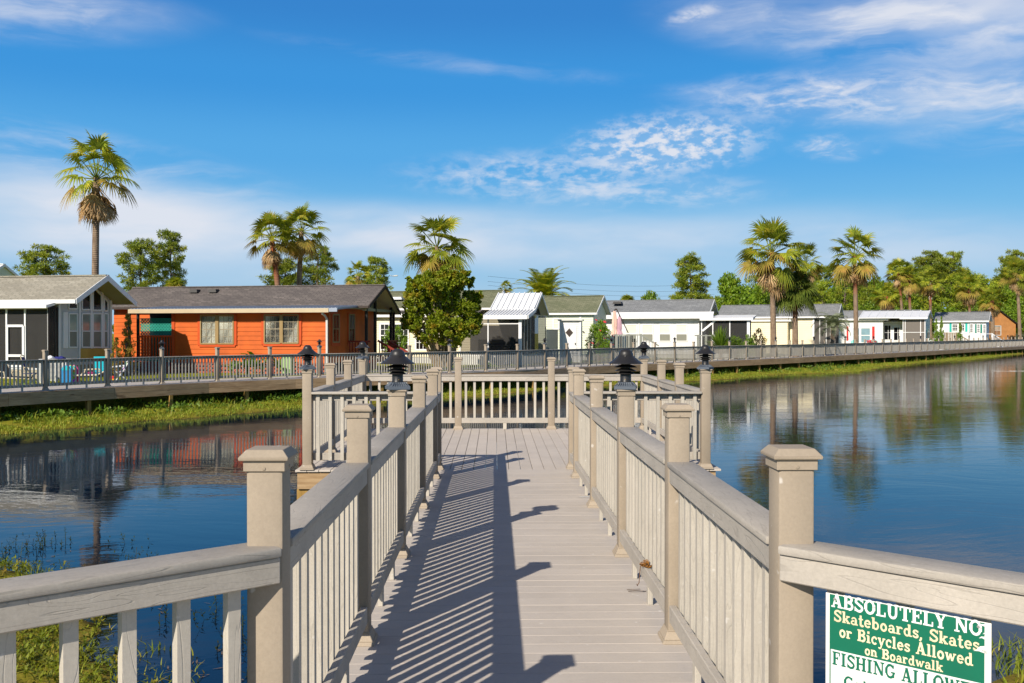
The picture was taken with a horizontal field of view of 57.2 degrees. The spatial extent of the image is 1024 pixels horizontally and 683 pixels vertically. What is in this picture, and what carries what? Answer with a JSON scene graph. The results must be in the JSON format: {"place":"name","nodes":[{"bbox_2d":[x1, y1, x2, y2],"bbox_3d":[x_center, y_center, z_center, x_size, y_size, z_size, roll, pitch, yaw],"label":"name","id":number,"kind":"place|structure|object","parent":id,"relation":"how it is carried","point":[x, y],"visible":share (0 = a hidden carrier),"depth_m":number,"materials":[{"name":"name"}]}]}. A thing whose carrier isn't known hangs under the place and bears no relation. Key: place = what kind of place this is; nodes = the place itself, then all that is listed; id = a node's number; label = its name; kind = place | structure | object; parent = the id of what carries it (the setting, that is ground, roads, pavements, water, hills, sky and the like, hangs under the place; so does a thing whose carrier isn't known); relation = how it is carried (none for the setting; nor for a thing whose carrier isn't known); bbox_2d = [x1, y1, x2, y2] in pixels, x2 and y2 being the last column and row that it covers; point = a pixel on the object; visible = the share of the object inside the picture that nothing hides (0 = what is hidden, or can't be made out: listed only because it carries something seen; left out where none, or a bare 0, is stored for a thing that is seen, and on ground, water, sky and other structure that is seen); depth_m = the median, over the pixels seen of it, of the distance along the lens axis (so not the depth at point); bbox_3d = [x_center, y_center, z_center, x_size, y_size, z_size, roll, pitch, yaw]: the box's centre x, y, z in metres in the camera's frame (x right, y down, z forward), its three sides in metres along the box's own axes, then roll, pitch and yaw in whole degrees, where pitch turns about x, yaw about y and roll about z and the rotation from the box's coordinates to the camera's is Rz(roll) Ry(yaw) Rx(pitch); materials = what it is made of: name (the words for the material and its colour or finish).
{"place":"outdoors","nodes":[
{"label":"outdoors","id":0,"kind":"place"},
{"bbox_2d":[0,274,136,378],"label":"grey house","id":1,"kind":"structure","parent":0,"point":[68,316],"depth_m":39.22,"materials":[{"name":"wood"}]},
{"bbox_2d":[6,325,24,367],"bbox_3d":[-20.306,0.185,38.367,0.831,1.753,0.043,0,1,11],"label":"screen door","id":2,"kind":"structure","parent":1,"relation":"in","point":[8,355],"depth_m":38.36,"materials":[{"name":"white metal"}]},
{"bbox_2d":[68,313,77,347],"bbox_3d":[-18.496,-0.466,39.562,0.041,1.479,0.606,0,1,11],"label":"window","id":3,"kind":"structure","parent":1,"relation":"in","point":[72,317],"depth_m":39.55,"materials":[{"name":"grey glass"}]},
{"bbox_2d":[81,313,91,347],"bbox_3d":[-18.323,-0.476,40.413,0.041,1.511,0.648,0,1,11],"label":"window","id":4,"kind":"structure","parent":1,"relation":"in","point":[86,318],"depth_m":40.43,"materials":[{"name":"grey glass"}]},
{"bbox_2d":[93,289,101,310],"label":"window","id":5,"kind":"structure","parent":1,"relation":"in","point":[97,296],"depth_m":41.18,"materials":[{"name":"black glass"}]},
{"bbox_2d":[93,313,101,347],"bbox_3d":[-18.180,-0.485,41.151,0.041,1.537,0.660,0,1,11],"label":"window","id":6,"kind":"structure","parent":1,"relation":"in","point":[97,317],"depth_m":41.18,"materials":[{"name":"grey glass"}]},
{"bbox_2d":[104,313,108,347],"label":"window","id":7,"kind":"structure","parent":1,"relation":"in","point":[106,316],"depth_m":41.81,"materials":[{"name":"grey glass"}]},
{"bbox_2d":[0,354,1023,682],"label":"pond water","id":8,"kind":"structure","parent":0,"point":[922,460],"depth_m":18.40,"materials":[{"name":"blue liquid"}]},
{"bbox_2d":[1,529,246,682],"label":"water weeds","id":9,"kind":"object","parent":8,"relation":"on","point":[165,616],"visible":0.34,"depth_m":10.79,"materials":[{"name":"green plant"}]},
{"bbox_2d":[0,334,1023,682],"bbox_3d":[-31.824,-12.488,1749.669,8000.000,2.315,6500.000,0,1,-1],"label":"ground","id":10,"kind":"structure","parent":0,"point":[72,406],"depth_m":33.68,"materials":[{"name":"green plant"}]},
{"bbox_2d":[0,263,18,275],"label":"white metal roof house","id":11,"kind":"structure","parent":10,"relation":"on","point":[5,270],"depth_m":63.46,"materials":[{"name":"green metal"}]},
{"bbox_2d":[13,243,71,275],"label":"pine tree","id":12,"kind":"object","parent":10,"relation":"on","point":[42,266],"visible":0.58,"depth_m":90.63,"materials":[{"name":"green plant"}]},
{"bbox_2d":[39,359,69,382],"bbox_3d":[-16.964,1.096,34.791,0.980,0.900,0.630,0,1,-7],"label":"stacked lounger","id":13,"kind":"object","parent":10,"relation":"on","point":[51,370],"visible":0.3,"depth_m":34.54,"materials":[{"name":"plastic"}]},
{"bbox_2d":[0,554,156,682],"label":"bank plants","id":14,"kind":"object","parent":10,"relation":"on","point":[39,636],"visible":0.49,"depth_m":7.69,"materials":[{"name":"green plant"}]},
{"bbox_2d":[54,131,139,274],"bbox_3d":[-20.922,-4.622,47.519,4.140,12.308,4.160,0,1,-41],"label":"fan palm","id":15,"kind":"object","parent":10,"relation":"on","point":[96,207],"visible":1,"depth_m":47.27,"materials":[{"name":"green plant"}]},
{"bbox_2d":[110,337,123,375],"bbox_3d":[-16.943,0.686,40.205,0.693,1.769,0.861,0,1,32],"label":"bare shrub","id":16,"kind":"object","parent":10,"relation":"on","point":[117,354],"visible":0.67,"depth_m":40.16,"materials":[{"name":"brown plant"}]},
{"bbox_2d":[120,314,137,375],"bbox_3d":[-16.680,0.185,40.722,1.076,2.791,0.866,0,1,-1],"label":"conifer shrub","id":17,"kind":"object","parent":10,"relation":"on","point":[127,350],"visible":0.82,"depth_m":40.67,"materials":[{"name":"green plant"}]},
{"bbox_2d":[114,237,164,291],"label":"tree","id":18,"kind":"object","parent":10,"relation":"on","point":[153,268],"visible":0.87,"depth_m":86.53,"materials":[{"name":"green plant"}]},
{"bbox_2d":[150,228,187,286],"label":"tree","id":19,"kind":"object","parent":10,"relation":"on","point":[170,245],"visible":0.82,"depth_m":90.67,"materials":[{"name":"green plant"}]},
{"bbox_2d":[164,276,186,286],"bbox_3d":[-22.093,-1.466,61.588,1.660,5.746,1.673,0,1,-1],"label":"fan palm","id":20,"kind":"object","parent":10,"relation":"on","point":[175,281],"visible":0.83,"depth_m":61.37,"materials":[{"name":"green plant"}]},
{"bbox_2d":[112,284,407,374],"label":"orange house","id":21,"kind":"structure","parent":10,"relation":"on","point":[227,320],"depth_m":44.12,"materials":[{"name":"orange wood"}]},
{"bbox_2d":[200,314,215,343],"bbox_3d":[-14.073,-0.561,43.520,0.839,1.390,0.076,0,1,12],"label":"window","id":22,"kind":"structure","parent":21,"relation":"in","point":[212,333],"depth_m":43.54,"materials":[{"name":"beige glass"}]},
{"bbox_2d":[218,314,233,343],"bbox_3d":[-13.214,-0.559,43.338,0.832,1.385,0.076,0,1,12],"label":"window","id":23,"kind":"structure","parent":21,"relation":"in","point":[223,315],"depth_m":43.34,"materials":[{"name":"beige glass"}]},
{"bbox_2d":[264,314,279,343],"bbox_3d":[-10.937,-0.573,42.855,0.840,1.356,0.076,0,1,12],"label":"window","id":24,"kind":"structure","parent":21,"relation":"in","point":[274,339],"depth_m":42.88,"materials":[{"name":"grey glass"}]},
{"bbox_2d":[282,314,298,343],"bbox_3d":[-10.075,-0.571,42.673,0.833,1.350,0.076,0,1,12],"label":"window","id":25,"kind":"structure","parent":21,"relation":"in","point":[296,328],"depth_m":42.66,"materials":[{"name":"grey glass"}]},
{"bbox_2d":[243,210,301,284],"bbox_3d":[-14.638,-3.355,57.664,3.198,9.610,3.427,0,1,40],"label":"fan palm","id":26,"kind":"object","parent":10,"relation":"on","point":[272,257],"visible":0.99,"depth_m":57.56,"materials":[{"name":"green plant"}]},
{"bbox_2d":[256,257,307,285],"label":"pine tree","id":27,"kind":"object","parent":10,"relation":"on","point":[289,278],"visible":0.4,"depth_m":94.48,"materials":[{"name":"green plant"}]},
{"bbox_2d":[276,201,330,284],"bbox_3d":[-13.280,-3.797,59.844,3.767,10.446,3.786,0,1,-1],"label":"fan palm","id":28,"kind":"object","parent":10,"relation":"on","point":[306,247],"visible":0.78,"depth_m":59.41,"materials":[{"name":"green plant"}]},
{"bbox_2d":[302,243,339,284],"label":"pine tree","id":29,"kind":"object","parent":10,"relation":"on","point":[319,271],"visible":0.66,"depth_m":97.52,"materials":[{"name":"green plant"}]},
{"bbox_2d":[344,260,372,284],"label":"fan palm","id":30,"kind":"object","parent":10,"relation":"on","point":[357,279],"visible":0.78,"depth_m":71.56,"materials":[{"name":"green plant"}]},
{"bbox_2d":[358,256,393,290],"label":"pine tree","id":31,"kind":"object","parent":10,"relation":"on","point":[381,270],"visible":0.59,"depth_m":99.14,"materials":[{"name":"green plant"}]},
{"bbox_2d":[381,325,408,357],"bbox_3d":[-6.553,0.257,52.426,1.716,2.428,1.231,0,1,-41],"label":"shrub","id":32,"kind":"object","parent":10,"relation":"on","point":[400,333],"visible":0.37,"depth_m":52.40,"materials":[{"name":"green plant"}]},
{"bbox_2d":[3,352,871,385],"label":"railing","id":33,"kind":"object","parent":10,"relation":"on","point":[280,373],"depth_m":40.86,"materials":[{"name":"metal"}]},
{"bbox_2d":[403,214,475,274],"bbox_3d":[-4.808,-3.524,61.854,4.998,9.857,4.976,0,1,-1],"label":"fan palm","id":34,"kind":"object","parent":10,"relation":"on","point":[435,262],"visible":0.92,"depth_m":61.35,"materials":[{"name":"green plant"}]},
{"bbox_2d":[399,264,483,366],"bbox_3d":[-3.587,-1.213,48.476,4.312,5.659,4.282,0,1,-1],"label":"young tree","id":35,"kind":"object","parent":10,"relation":"on","point":[447,309],"visible":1,"depth_m":47.72,"materials":[{"name":"green plant"}]},
{"bbox_2d":[377,290,548,364],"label":"cream house","id":36,"kind":"structure","parent":10,"relation":"on","point":[510,321],"depth_m":55.89,"materials":[{"name":"white wood"}]},
{"bbox_2d":[379,323,388,350],"bbox_3d":[-7.787,-0.291,58.336,0.974,1.728,0.041,0,1,15],"label":"window","id":37,"kind":"structure","parent":36,"relation":"in","point":[382,326],"depth_m":58.42,"materials":[{"name":"white glass"}]},
{"bbox_2d":[295,428,720,498],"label":"platform deck","id":38,"kind":"structure","parent":10,"relation":"on","point":[541,448],"depth_m":13.10,"materials":[{"name":"grey wood"}]},
{"bbox_2d":[299,359,426,469],"bbox_3d":[-1.811,0.910,13.763,1.593,1.238,4.905,0,1,-1],"label":"platform railing","id":39,"kind":"object","parent":38,"relation":"on","point":[324,425],"visible":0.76,"depth_m":11.40,"materials":[{"name":"beige wood"}]},
{"bbox_2d":[297,345,317,369],"bbox_3d":[-2.477,0.190,11.379,0.251,0.295,0.251,0,1,-30],"label":"post lamp","id":40,"kind":"object","parent":39,"relation":"on","point":[307,350],"visible":1,"depth_m":11.33,"materials":[{"name":"black metal"}]},
{"bbox_2d":[356,342,369,358],"bbox_3d":[-2.563,0.148,16.108,0.251,0.295,0.251,0,1,37],"label":"post lamp","id":41,"kind":"object","parent":39,"relation":"on","point":[362,346],"visible":1,"depth_m":16.06,"materials":[{"name":"metal"}]},
{"bbox_2d":[366,357,640,429],"bbox_3d":[-0.144,0.889,16.159,4.727,1.238,0.175,0,1,-1],"label":"platform railing","id":42,"kind":"object","parent":38,"relation":"on","point":[458,377],"visible":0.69,"depth_m":16.12,"materials":[{"name":"beige wood"}]},
{"bbox_2d":[584,359,713,468],"bbox_3d":[1.583,0.909,13.825,1.646,1.238,4.905,0,1,-1],"label":"platform railing","id":43,"kind":"object","parent":38,"relation":"on","point":[654,394],"visible":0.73,"depth_m":11.48,"materials":[{"name":"beige wood"}]},
{"bbox_2d":[695,345,715,368],"bbox_3d":[2.362,0.189,11.467,0.251,0.295,0.251,0,1,33],"label":"post lamp","id":44,"kind":"object","parent":43,"relation":"on","point":[705,351],"visible":1,"depth_m":11.42,"materials":[{"name":"black metal"}]},
{"bbox_2d":[0,347,1019,434],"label":"bank grass","id":45,"kind":"structure","parent":10,"relation":"on","point":[139,416],"depth_m":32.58,"materials":[{"name":"green plant"}]},
{"bbox_2d":[0,562,1023,682],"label":"grass","id":46,"kind":"structure","parent":10,"relation":"on","point":[1019,662],"depth_m":7.79,"materials":[{"name":"green plant"}]},
{"bbox_2d":[0,345,1023,414],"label":"boardwalk","id":47,"kind":"structure","parent":10,"relation":"on","point":[57,395],"depth_m":35.53,"materials":[{"name":"wood"}]},
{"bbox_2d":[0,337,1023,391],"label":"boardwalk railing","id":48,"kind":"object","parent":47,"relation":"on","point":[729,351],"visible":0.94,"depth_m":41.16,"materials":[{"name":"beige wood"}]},
{"bbox_2d":[349,469,704,682],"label":"pier deck","id":49,"kind":"structure","parent":10,"relation":"on","point":[513,575],"depth_m":5.68,"materials":[{"name":"grey wood"}]},
{"bbox_2d":[0,543,281,682],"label":"landing railing","id":50,"kind":"object","parent":49,"relation":"on","point":[66,600],"visible":0.98,"depth_m":2.63,"materials":[{"name":"beige wood"}]},
{"bbox_2d":[238,367,443,682],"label":"pier railing","id":51,"kind":"object","parent":49,"relation":"on","point":[338,535],"visible":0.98,"depth_m":4.18,"materials":[{"name":"beige wood"}]},
{"bbox_2d":[380,349,414,389],"bbox_3d":[-0.832,0.200,6.828,0.251,0.295,0.251,0,1,-18],"label":"post lamp","id":52,"kind":"object","parent":51,"relation":"attached to","point":[397,358],"visible":1,"depth_m":6.78,"materials":[{"name":"black metal"}]},
{"bbox_2d":[566,367,822,682],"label":"pier railing","id":53,"kind":"object","parent":49,"relation":"on","point":[706,544],"visible":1,"depth_m":4.22,"materials":[{"name":"beige wood"}]},
{"bbox_2d":[609,349,642,389],"bbox_3d":[0.831,0.200,6.858,0.251,0.295,0.251,0,1,10],"label":"post lamp","id":54,"kind":"object","parent":53,"relation":"attached to","point":[625,359],"visible":1,"depth_m":6.81,"materials":[{"name":"black metal"}]},
{"bbox_2d":[778,541,1023,625],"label":"landing railing","id":55,"kind":"object","parent":49,"relation":"on","point":[982,594],"visible":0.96,"depth_m":2.66,"materials":[{"name":"beige wood"}]},
{"bbox_2d":[826,592,991,682],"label":"notice sign","id":56,"kind":"object","parent":55,"relation":"attached to","point":[868,641],"visible":1,"depth_m":2.68,"materials":[{"name":"green plastic"}]},
{"bbox_2d":[510,265,575,295],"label":"date palm","id":57,"kind":"object","parent":10,"relation":"on","point":[544,281],"visible":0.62,"depth_m":83.10,"materials":[{"name":"green plant"}]},
{"bbox_2d":[546,329,557,360],"bbox_3d":[2.571,0.291,60.142,0.752,2.118,0.070,0,1,9],"label":"privacy fence","id":58,"kind":"object","parent":10,"relation":"on","point":[551,339],"visible":0.67,"depth_m":60.12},
{"bbox_2d":[558,319,583,362],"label":"storage shed","id":59,"kind":"structure","parent":10,"relation":"on","point":[570,331],"depth_m":59.12,"materials":[{"name":"white plastic"}]},
{"bbox_2d":[562,326,576,352],"bbox_3d":[3.620,-0.138,59.131,0.900,1.717,0.055,0,1,7],"label":"door","id":60,"kind":"structure","parent":59,"relation":"in","point":[569,333],"depth_m":59.12,"materials":[{"name":"white wood"}]},
{"bbox_2d":[582,319,614,360],"bbox_3d":[5.736,-0.048,60.710,1.839,2.904,2.277,0,1,-37],"label":"oleander","id":61,"kind":"object","parent":10,"relation":"on","point":[597,335],"visible":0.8,"depth_m":60.43,"materials":[{"name":"green plant"}]},
{"bbox_2d":[611,309,628,347],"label":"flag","id":62,"kind":"object","parent":10,"relation":"on","point":[614,324],"visible":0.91,"depth_m":65.54,"materials":[{"name":"fabric"}]},
{"bbox_2d":[612,334,658,356],"bbox_3d":[8.484,0.406,64.641,3.005,1.847,2.060,0,1,-1],"label":"railing","id":63,"kind":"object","parent":10,"relation":"on","point":[627,341],"depth_m":63.61,"materials":[{"name":"grey paint"}]},
{"bbox_2d":[606,299,756,358],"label":"white house","id":64,"kind":"structure","parent":10,"relation":"on","point":[664,323],"depth_m":69.03,"materials":[{"name":"wood"}]},
{"bbox_2d":[625,324,636,341],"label":"window","id":65,"kind":"structure","parent":64,"relation":"in","point":[632,328],"depth_m":69.85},
{"bbox_2d":[642,324,653,341],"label":"window","id":66,"kind":"structure","parent":64,"relation":"in","point":[647,329],"depth_m":69.44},
{"bbox_2d":[659,324,670,341],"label":"window","id":67,"kind":"structure","parent":64,"relation":"in","point":[664,329],"depth_m":69.03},
{"bbox_2d":[676,324,687,341],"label":"window","id":68,"kind":"structure","parent":64,"relation":"in","point":[681,329],"depth_m":68.63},
{"bbox_2d":[668,250,722,301],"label":"tree","id":69,"kind":"object","parent":10,"relation":"on","point":[690,262],"visible":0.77,"depth_m":119.90,"materials":[{"name":"green plant"}]},
{"bbox_2d":[700,326,739,345],"bbox_3d":[13.990,0.111,63.151,3.391,2.465,3.418,0,1,-1],"label":"spiky palm","id":70,"kind":"object","parent":10,"relation":"on","point":[719,339],"visible":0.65,"depth_m":62.91,"materials":[{"name":"green plant"}]},
{"bbox_2d":[715,271,758,311],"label":"broadleaf tree","id":71,"kind":"object","parent":10,"relation":"on","point":[730,288],"visible":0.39,"depth_m":114.37,"materials":[{"name":"green plant"}]},
{"bbox_2d":[750,283,769,304],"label":"broadleaf tree","id":72,"kind":"object","parent":10,"relation":"on","point":[760,298],"visible":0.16,"depth_m":121.29,"materials":[{"name":"green plant"}]},
{"bbox_2d":[753,328,766,357],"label":"flowering bush","id":73,"kind":"object","parent":10,"relation":"on","point":[758,341],"visible":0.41,"depth_m":69.36,"materials":[{"name":"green plant"}]},
{"bbox_2d":[735,216,810,344],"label":"fan palm","id":74,"kind":"object","parent":10,"relation":"on","point":[772,278],"visible":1,"depth_m":68.79,"materials":[{"name":"green plant"}]},
{"bbox_2d":[719,304,843,353],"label":"yellow house","id":75,"kind":"structure","parent":10,"relation":"on","point":[806,331],"depth_m":83.08,"materials":[{"name":"beige wood"}]},
{"bbox_2d":[767,270,824,356],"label":"fan palm","id":76,"kind":"object","parent":10,"relation":"on","point":[794,300],"visible":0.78,"depth_m":69.69,"materials":[{"name":"green plant"}]},
{"bbox_2d":[790,241,826,286],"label":"fan palm","id":77,"kind":"object","parent":10,"relation":"on","point":[816,271],"visible":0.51,"depth_m":94.95,"materials":[{"name":"green plant"}]},
{"bbox_2d":[812,278,834,303],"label":"woodland tree","id":78,"kind":"object","parent":10,"relation":"on","point":[823,286],"visible":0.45,"depth_m":168.41,"materials":[{"name":"green plant"}]},
{"bbox_2d":[811,312,850,343],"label":"pindo palm","id":79,"kind":"object","parent":10,"relation":"on","point":[833,321],"visible":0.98,"depth_m":78.31,"materials":[{"name":"green plant"}]},
{"bbox_2d":[831,279,852,310],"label":"woodland tree","id":80,"kind":"object","parent":10,"relation":"on","point":[838,291],"visible":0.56,"depth_m":168.50,"materials":[{"name":"green plant"}]},
{"bbox_2d":[822,225,883,353],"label":"fan palm","id":81,"kind":"object","parent":10,"relation":"on","point":[855,273],"visible":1,"depth_m":80.27,"materials":[{"name":"green plant"}]},
{"bbox_2d":[852,285,876,307],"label":"woodland tree","id":82,"kind":"object","parent":10,"relation":"on","point":[864,298],"visible":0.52,"depth_m":168.47,"materials":[{"name":"green plant"}]},
{"bbox_2d":[870,280,901,309],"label":"fan palm","id":83,"kind":"object","parent":10,"relation":"on","point":[887,303],"visible":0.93,"depth_m":114.44,"materials":[{"name":"green plant"}]},
{"bbox_2d":[839,310,941,349],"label":"red shutter house","id":84,"kind":"structure","parent":10,"relation":"on","point":[893,325],"depth_m":102.75,"materials":[{"name":"white plastic"}]},
{"bbox_2d":[860,328,870,342],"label":"window","id":85,"kind":"structure","parent":84,"relation":"in","point":[865,333],"depth_m":103.13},
{"bbox_2d":[884,257,915,309],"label":"fan palm","id":86,"kind":"object","parent":10,"relation":"on","point":[893,264],"visible":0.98,"depth_m":118.65,"materials":[{"name":"green plant"}]},
{"bbox_2d":[892,273,922,309],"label":"woodland tree","id":87,"kind":"object","parent":10,"relation":"on","point":[905,301],"visible":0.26,"depth_m":168.61,"materials":[{"name":"green plant"}]},
{"bbox_2d":[895,263,925,309],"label":"fan palm","id":88,"kind":"object","parent":10,"relation":"on","point":[909,288],"visible":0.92,"depth_m":118.30,"materials":[{"name":"green plant"}]},
{"bbox_2d":[916,276,942,310],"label":"woodland tree","id":89,"kind":"object","parent":10,"relation":"on","point":[926,304],"visible":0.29,"depth_m":169.00,"materials":[{"name":"green plant"}]},
{"bbox_2d":[912,250,949,305],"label":"pine tree","id":90,"kind":"object","parent":10,"relation":"on","point":[920,262],"visible":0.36,"depth_m":178.16,"materials":[{"name":"green plant"}]},
{"bbox_2d":[915,263,947,338],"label":"fan palm","id":91,"kind":"object","parent":10,"relation":"on","point":[929,289],"visible":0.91,"depth_m":122.75,"materials":[{"name":"green plant"}]},
{"bbox_2d":[933,274,967,311],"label":"woodland tree","id":92,"kind":"object","parent":10,"relation":"on","point":[949,295],"visible":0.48,"depth_m":168.27,"materials":[{"name":"green plant"}]},
{"bbox_2d":[940,250,969,303],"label":"pine tree","id":93,"kind":"object","parent":10,"relation":"on","point":[951,263],"visible":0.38,"depth_m":178.01,"materials":[{"name":"green plant"}]},
{"bbox_2d":[933,312,991,340],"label":"teal shutter house","id":94,"kind":"structure","parent":10,"relation":"on","point":[975,324],"depth_m":123.66,"materials":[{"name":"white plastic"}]},
{"bbox_2d":[952,272,987,311],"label":"fan palm","id":95,"kind":"object","parent":10,"relation":"on","point":[964,294],"visible":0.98,"depth_m":140.68,"materials":[{"name":"green plant"}]},
{"bbox_2d":[963,273,990,311],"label":"woodland tree","id":96,"kind":"object","parent":10,"relation":"on","point":[983,276],"visible":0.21,"depth_m":168.65,"materials":[{"name":"green plant"}]},
{"bbox_2d":[976,286,1005,339],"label":"fan palm","id":97,"kind":"object","parent":10,"relation":"on","point":[992,306],"visible":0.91,"depth_m":137.01,"materials":[{"name":"green plant"}]},
{"bbox_2d":[981,280,1008,304],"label":"woodland tree","id":98,"kind":"object","parent":10,"relation":"on","point":[993,283],"visible":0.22,"depth_m":168.26,"materials":[{"name":"green plant"}]},
{"bbox_2d":[994,248,1023,288],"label":"pine tree","id":99,"kind":"object","parent":10,"relation":"on","point":[1015,253],"visible":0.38,"depth_m":179.13,"materials":[{"name":"green plant"}]},
{"bbox_2d":[996,284,1023,314],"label":"woodland tree","id":100,"kind":"object","parent":10,"relation":"on","point":[1011,301],"visible":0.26,"depth_m":168.54,"materials":[{"name":"green plant"}]},
{"bbox_2d":[997,256,1023,345],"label":"fan palm","id":101,"kind":"object","parent":10,"relation":"on","point":[1015,283],"visible":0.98,"depth_m":132.07,"materials":[{"name":"green plant"}]},
{"bbox_2d":[1003,305,1023,332],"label":"woodland shrub","id":102,"kind":"object","parent":10,"relation":"on","point":[1009,310],"visible":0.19,"depth_m":164.00,"materials":[{"name":"green plant"}]},
{"bbox_2d":[0,0,1023,333],"label":"sky","id":103,"kind":"structure","parent":0,"point":[609,142],"materials":[{"name":"blue"}]},
{"bbox_2d":[544,295,610,359],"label":"pale green house","id":104,"kind":"structure","parent":0,"point":[588,309],"depth_m":65.04,"materials":[{"name":"wood"}]},
{"bbox_2d":[967,310,1021,339],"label":"brown house","id":105,"kind":"structure","parent":0,"point":[1005,325],"depth_m":147.32,"materials":[{"name":"orange wood"}]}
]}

